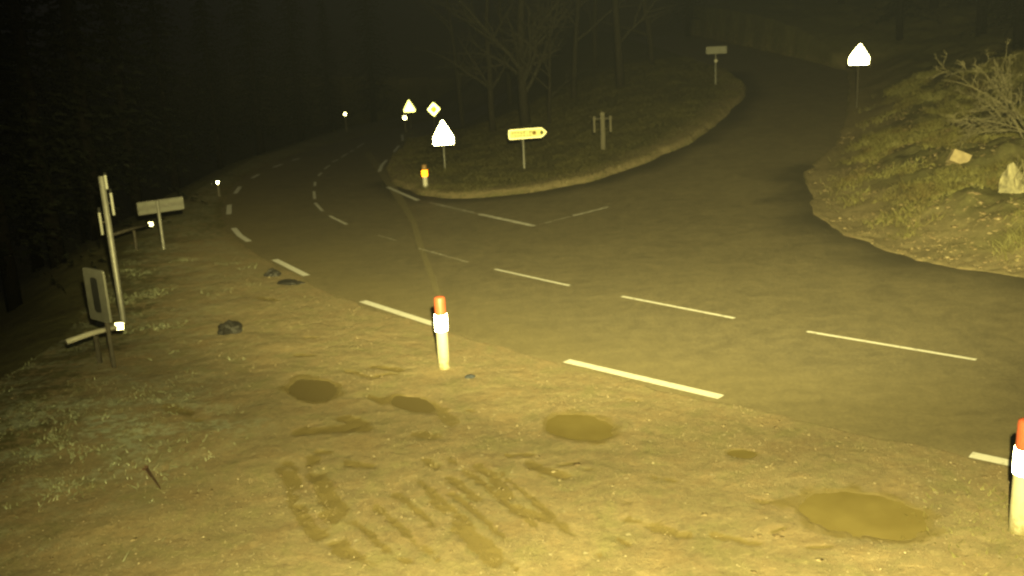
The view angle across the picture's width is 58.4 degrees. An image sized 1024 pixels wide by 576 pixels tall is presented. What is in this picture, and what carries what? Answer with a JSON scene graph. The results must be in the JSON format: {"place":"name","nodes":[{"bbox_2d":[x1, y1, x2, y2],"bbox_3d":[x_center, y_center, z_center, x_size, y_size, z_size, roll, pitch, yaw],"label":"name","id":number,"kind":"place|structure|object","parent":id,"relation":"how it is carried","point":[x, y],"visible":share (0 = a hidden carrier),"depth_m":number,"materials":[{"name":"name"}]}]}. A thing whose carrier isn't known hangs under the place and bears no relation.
{"place":"outdoors","nodes":[
{"label":"outdoors","id":0,"kind":"place"},
{"bbox_2d":[0,0,1023,575],"bbox_3d":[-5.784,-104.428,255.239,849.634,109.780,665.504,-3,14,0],"label":"ground","id":1,"kind":"structure","parent":0,"point":[42,322],"depth_m":14.76,"materials":[{"name":"brown soil"}]},
{"bbox_2d":[0,3,90,271],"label":"spruce tree","id":2,"kind":"object","parent":1,"relation":"on","point":[37,260],"visible":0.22,"depth_m":49.58,"materials":[{"name":"green plant"}]},
{"bbox_2d":[0,0,118,312],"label":"spruce tree","id":3,"kind":"object","parent":1,"relation":"on","point":[11,286],"visible":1,"depth_m":24.08,"materials":[{"name":"green plant"}]},
{"bbox_2d":[41,16,123,243],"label":"spruce tree","id":4,"kind":"object","parent":1,"relation":"on","point":[84,225],"visible":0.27,"depth_m":59.15,"materials":[{"name":"green plant"}]},
{"bbox_2d":[0,0,168,268],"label":"spruce tree","id":5,"kind":"object","parent":1,"relation":"on","point":[17,34],"visible":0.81,"depth_m":29.35,"materials":[{"name":"green plant"}]},
{"bbox_2d":[65,323,123,363],"bbox_3d":[-7.548,1.211,16.691,0.184,0.952,1.085,7,17,35],"label":"guardrail","id":6,"kind":"object","parent":1,"relation":"on","point":[116,326],"visible":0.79,"depth_m":16.65,"materials":[{"name":"grey metal"}]},
{"bbox_2d":[82,267,115,367],"bbox_3d":[-7.272,0.684,16.344,0.700,2.114,0.125,8,17,38],"label":"notice sign","id":7,"kind":"object","parent":1,"relation":"on","point":[97,293],"visible":0.92,"depth_m":16.17,"materials":[{"name":"grey metal"}]},
{"bbox_2d":[0,0,206,241],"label":"spruce tree","id":8,"kind":"object","parent":1,"relation":"on","point":[85,141],"visible":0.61,"depth_m":35.07,"materials":[{"name":"green plant"}]},
{"bbox_2d":[97,173,126,323],"bbox_3d":[-8.450,-0.683,19.418,0.325,3.454,0.900,-9,15,-23],"label":"sign mast","id":9,"kind":"object","parent":1,"relation":"on","point":[103,183],"visible":0.99,"depth_m":19.05,"materials":[{"name":"metal"}]},
{"bbox_2d":[42,0,205,215],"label":"spruce tree","id":10,"kind":"object","parent":1,"relation":"on","point":[127,138],"visible":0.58,"depth_m":42.76,"materials":[{"name":"green plant"}]},
{"bbox_2d":[113,222,152,249],"bbox_3d":[-11.478,-1.343,27.926,0.171,1.042,1.743,1,14,15],"label":"barrier arm","id":11,"kind":"object","parent":1,"relation":"on","point":[134,231],"visible":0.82,"depth_m":27.96},
{"bbox_2d":[142,465,160,488],"bbox_3d":[-4.612,2.426,11.709,0.088,0.073,0.809,-11,16,-31],"label":"stick","id":12,"kind":"object","parent":1,"relation":"on","point":[146,468],"visible":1,"depth_m":11.84,"materials":[{"name":"brown wood"}]},
{"bbox_2d":[0,257,304,572],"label":"verge weeds","id":13,"kind":"object","parent":1,"relation":"on","point":[55,422],"visible":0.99,"depth_m":13.60,"materials":[{"name":"green plant"}]},
{"bbox_2d":[136,197,183,248],"bbox_3d":[-10.643,-1.813,28.089,1.439,1.805,0.119,-15,18,-41],"label":"direction board","id":14,"kind":"object","parent":1,"relation":"on","point":[159,206],"visible":0.98,"depth_m":27.94,"materials":[{"name":"metal"}]},
{"bbox_2d":[112,0,229,192],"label":"spruce tree","id":15,"kind":"object","parent":1,"relation":"on","point":[171,132],"visible":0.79,"depth_m":50.42,"materials":[{"name":"green plant"}]},
{"bbox_2d":[216,181,219,196],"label":"delineator","id":16,"kind":"object","parent":1,"relation":"on","point":[218,188],"visible":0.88,"depth_m":40.46,"materials":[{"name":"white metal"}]},
{"bbox_2d":[217,320,242,334],"bbox_3d":[-5.672,0.823,18.454,0.524,0.379,0.547,-3,14,0],"label":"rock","id":17,"kind":"object","parent":1,"relation":"on","point":[227,327],"visible":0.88,"depth_m":18.32,"materials":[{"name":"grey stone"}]},
{"bbox_2d":[277,279,304,284],"bbox_3d":[-5.505,-0.137,22.691,0.776,0.129,0.508,4,15,28],"label":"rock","id":18,"kind":"object","parent":1,"relation":"on","point":[288,282],"visible":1,"depth_m":22.57,"materials":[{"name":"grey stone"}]},
{"bbox_2d":[288,379,337,401],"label":"puddle","id":19,"kind":"object","parent":1,"relation":"on","point":[312,390],"visible":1,"depth_m":14.80,"materials":[{"name":"brown liquid"}]},
{"bbox_2d":[337,0,404,121],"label":"spruce tree","id":20,"kind":"object","parent":1,"relation":"on","point":[370,69],"visible":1,"depth_m":106.30,"materials":[{"name":"green plant"}]},
{"bbox_2d":[404,100,414,128],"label":"warning sign","id":21,"kind":"object","parent":1,"relation":"on","point":[409,107],"visible":0.95,"depth_m":82.39,"materials":[{"name":"white metal"}]},
{"bbox_2d":[391,396,435,412],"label":"puddle","id":22,"kind":"object","parent":1,"relation":"on","point":[415,404],"visible":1,"depth_m":13.96,"materials":[{"name":"brown liquid"}]},
{"bbox_2d":[427,103,439,132],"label":"priority sign","id":23,"kind":"object","parent":1,"relation":"on","point":[433,109],"visible":0.96,"depth_m":70.69,"materials":[{"name":"white metal"}]},
{"bbox_2d":[434,296,449,369],"bbox_3d":[-1.175,0.802,15.395,0.214,1.378,0.214,-3,14,0],"label":"marker post","id":24,"kind":"object","parent":1,"relation":"on","point":[441,323],"visible":0.95,"depth_m":15.30,"materials":[{"name":"white plastic"}]},
{"bbox_2d":[404,0,513,128],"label":"bare tree","id":25,"kind":"object","parent":1,"relation":"on","point":[459,86],"visible":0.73,"depth_m":72.88,"materials":[{"name":"brown plant"}]},
{"bbox_2d":[465,374,474,378],"bbox_3d":[-0.685,1.453,14.965,0.186,0.084,0.127,-3,14,0],"label":"stone","id":26,"kind":"object","parent":1,"relation":"on","point":[470,376],"visible":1,"depth_m":14.93,"materials":[{"name":"grey stone"}]},
{"bbox_2d":[417,0,528,131],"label":"bare tree","id":27,"kind":"object","parent":1,"relation":"on","point":[489,84],"visible":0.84,"depth_m":61.52,"materials":[{"name":"brown plant"}]},
{"bbox_2d":[0,272,1007,575],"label":"leaf litter","id":28,"kind":"object","parent":1,"relation":"on","point":[776,536],"visible":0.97,"depth_m":11.27,"materials":[{"name":"brown plant"}]},
{"bbox_2d":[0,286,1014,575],"bbox_3d":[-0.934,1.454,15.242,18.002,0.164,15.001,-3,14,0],"label":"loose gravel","id":29,"kind":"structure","parent":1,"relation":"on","point":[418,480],"depth_m":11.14,"materials":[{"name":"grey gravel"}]},
{"bbox_2d":[432,0,582,126],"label":"bare tree","id":30,"kind":"object","parent":1,"relation":"on","point":[524,88],"visible":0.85,"depth_m":57.69,"materials":[{"name":"brown plant"}]},
{"bbox_2d":[493,0,554,105],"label":"bare tree","id":31,"kind":"object","parent":1,"relation":"on","point":[509,89],"visible":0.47,"depth_m":81.65,"materials":[{"name":"brown plant"}]},
{"bbox_2d":[508,128,545,167],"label":"direction sign","id":32,"kind":"object","parent":1,"relation":"on","point":[522,134],"visible":0.98,"depth_m":40.21,"materials":[{"name":"metal"}]},
{"bbox_2d":[503,0,591,123],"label":"bare tree","id":33,"kind":"object","parent":1,"relation":"on","point":[549,44],"visible":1,"depth_m":54.61,"materials":[{"name":"brown plant"}]},
{"bbox_2d":[546,414,612,440],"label":"puddle","id":34,"kind":"object","parent":1,"relation":"on","point":[580,427],"visible":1,"depth_m":12.72,"materials":[{"name":"liquid"}]},
{"bbox_2d":[550,0,645,99],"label":"bare tree","id":35,"kind":"object","parent":1,"relation":"on","point":[575,58],"visible":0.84,"depth_m":63.50,"materials":[{"name":"brown plant"}]},
{"bbox_2d":[593,112,611,149],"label":"trail post","id":36,"kind":"object","parent":1,"relation":"on","point":[602,118],"visible":0.91,"depth_m":42.02,"materials":[{"name":"brown wood"}]},
{"bbox_2d":[592,0,674,64],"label":"bare tree","id":37,"kind":"object","parent":1,"relation":"on","point":[648,22],"visible":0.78,"depth_m":69.70,"materials":[{"name":"brown plant"}]},
{"bbox_2d":[612,0,682,86],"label":"bare tree","id":38,"kind":"object","parent":1,"relation":"on","point":[618,40],"visible":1,"depth_m":61.95,"materials":[{"name":"brown plant"}]},
{"bbox_2d":[656,0,706,36],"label":"spruce tree","id":39,"kind":"object","parent":1,"relation":"on","point":[686,8],"visible":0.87,"depth_m":92.19,"materials":[{"name":"green plant"}]},
{"bbox_2d":[706,46,726,83],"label":"place sign","id":40,"kind":"object","parent":1,"relation":"on","point":[715,50],"visible":0.98,"depth_m":56.29,"materials":[{"name":"metal"}]},
{"bbox_2d":[727,450,756,458],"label":"puddle","id":41,"kind":"object","parent":1,"relation":"on","point":[744,454],"visible":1,"depth_m":11.62,"materials":[{"name":"liquid"}]},
{"bbox_2d":[848,44,868,106],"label":"warning sign","id":42,"kind":"object","parent":1,"relation":"on","point":[859,55],"visible":0.97,"depth_m":44.81,"materials":[{"name":"white metal"}]},
{"bbox_2d":[799,492,927,540],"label":"puddle","id":43,"kind":"object","parent":1,"relation":"on","point":[858,515],"visible":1,"depth_m":9.94,"materials":[{"name":"liquid"}]},
{"bbox_2d":[852,0,949,40],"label":"spruce tree","id":44,"kind":"object","parent":1,"relation":"on","point":[900,11],"visible":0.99,"depth_m":59.61,"materials":[{"name":"green plant"}]},
{"bbox_2d":[809,71,1023,271],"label":"bank litter","id":45,"kind":"object","parent":1,"relation":"on","point":[982,219],"visible":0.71,"depth_m":24.37,"materials":[{"name":"brown plant"}]},
{"bbox_2d":[820,48,1023,266],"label":"bank grass","id":46,"kind":"structure","parent":1,"relation":"on","point":[895,138],"depth_m":32.04,"materials":[{"name":"green plant"}]},
{"bbox_2d":[892,478,1023,575],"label":"post foot weeds","id":47,"kind":"object","parent":1,"relation":"on","point":[1007,519],"visible":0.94,"depth_m":9.69,"materials":[{"name":"green plant"}]},
{"bbox_2d":[946,149,971,163],"bbox_3d":[13.580,-3.934,27.867,0.538,0.429,0.347,28,-1,6],"label":"stone block","id":48,"kind":"object","parent":1,"relation":"on","point":[955,156],"depth_m":27.70,"materials":[{"name":"stone"}]},
{"bbox_2d":[924,0,1010,36],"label":"spruce tree","id":49,"kind":"object","parent":1,"relation":"on","point":[981,10],"visible":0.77,"depth_m":53.96,"materials":[{"name":"green plant"}]},
{"bbox_2d":[927,39,1023,147],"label":"bare shrub","id":50,"kind":"object","parent":1,"relation":"on","point":[1008,110],"visible":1,"depth_m":27.49,"materials":[{"name":"brown plant"}]},
{"bbox_2d":[950,0,1023,52],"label":"spruce tree","id":51,"kind":"object","parent":1,"relation":"on","point":[1019,26],"visible":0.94,"depth_m":46.46,"materials":[{"name":"green plant"}]},
{"bbox_2d":[998,154,1023,193],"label":"stone block","id":52,"kind":"object","parent":1,"relation":"on","point":[1011,181],"visible":0.96,"depth_m":23.63,"materials":[{"name":"beige stone"}]},
{"bbox_2d":[1008,417,1023,535],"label":"marker post","id":53,"kind":"object","parent":1,"relation":"on","point":[1016,520],"visible":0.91,"depth_m":9.29,"materials":[{"name":"white plastic"}]},
{"bbox_2d":[387,56,743,194],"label":"island grass","id":54,"kind":"structure","parent":0,"point":[498,124],"depth_m":50.66,"materials":[{"name":"green plant"}]},
{"bbox_2d":[422,164,427,187],"bbox_3d":[-3.664,-4.663,38.555,0.240,1.080,0.240,-3,14,0],"label":"marker post","id":55,"kind":"object","parent":54,"relation":"on","point":[424,175],"visible":0.94,"depth_m":38.44,"materials":[{"name":"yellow plastic"}]},
{"bbox_2d":[433,120,453,168],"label":"warning sign","id":56,"kind":"object","parent":54,"relation":"on","point":[443,135],"visible":0.97,"depth_m":44.48,"materials":[{"name":"metal"}]},
{"bbox_2d":[221,35,1023,467],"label":"road","id":57,"kind":"structure","parent":0,"point":[721,263],"depth_m":21.85,"materials":[{"name":"grey asphalt"}]},
{"bbox_2d":[264,268,280,276],"bbox_3d":[-6.180,-0.348,23.644,0.432,0.325,0.387,-3,14,0],"label":"leaf clump","id":58,"kind":"object","parent":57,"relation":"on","point":[272,272],"visible":0.88,"depth_m":23.54,"materials":[{"name":"brown plant"}]}
]}

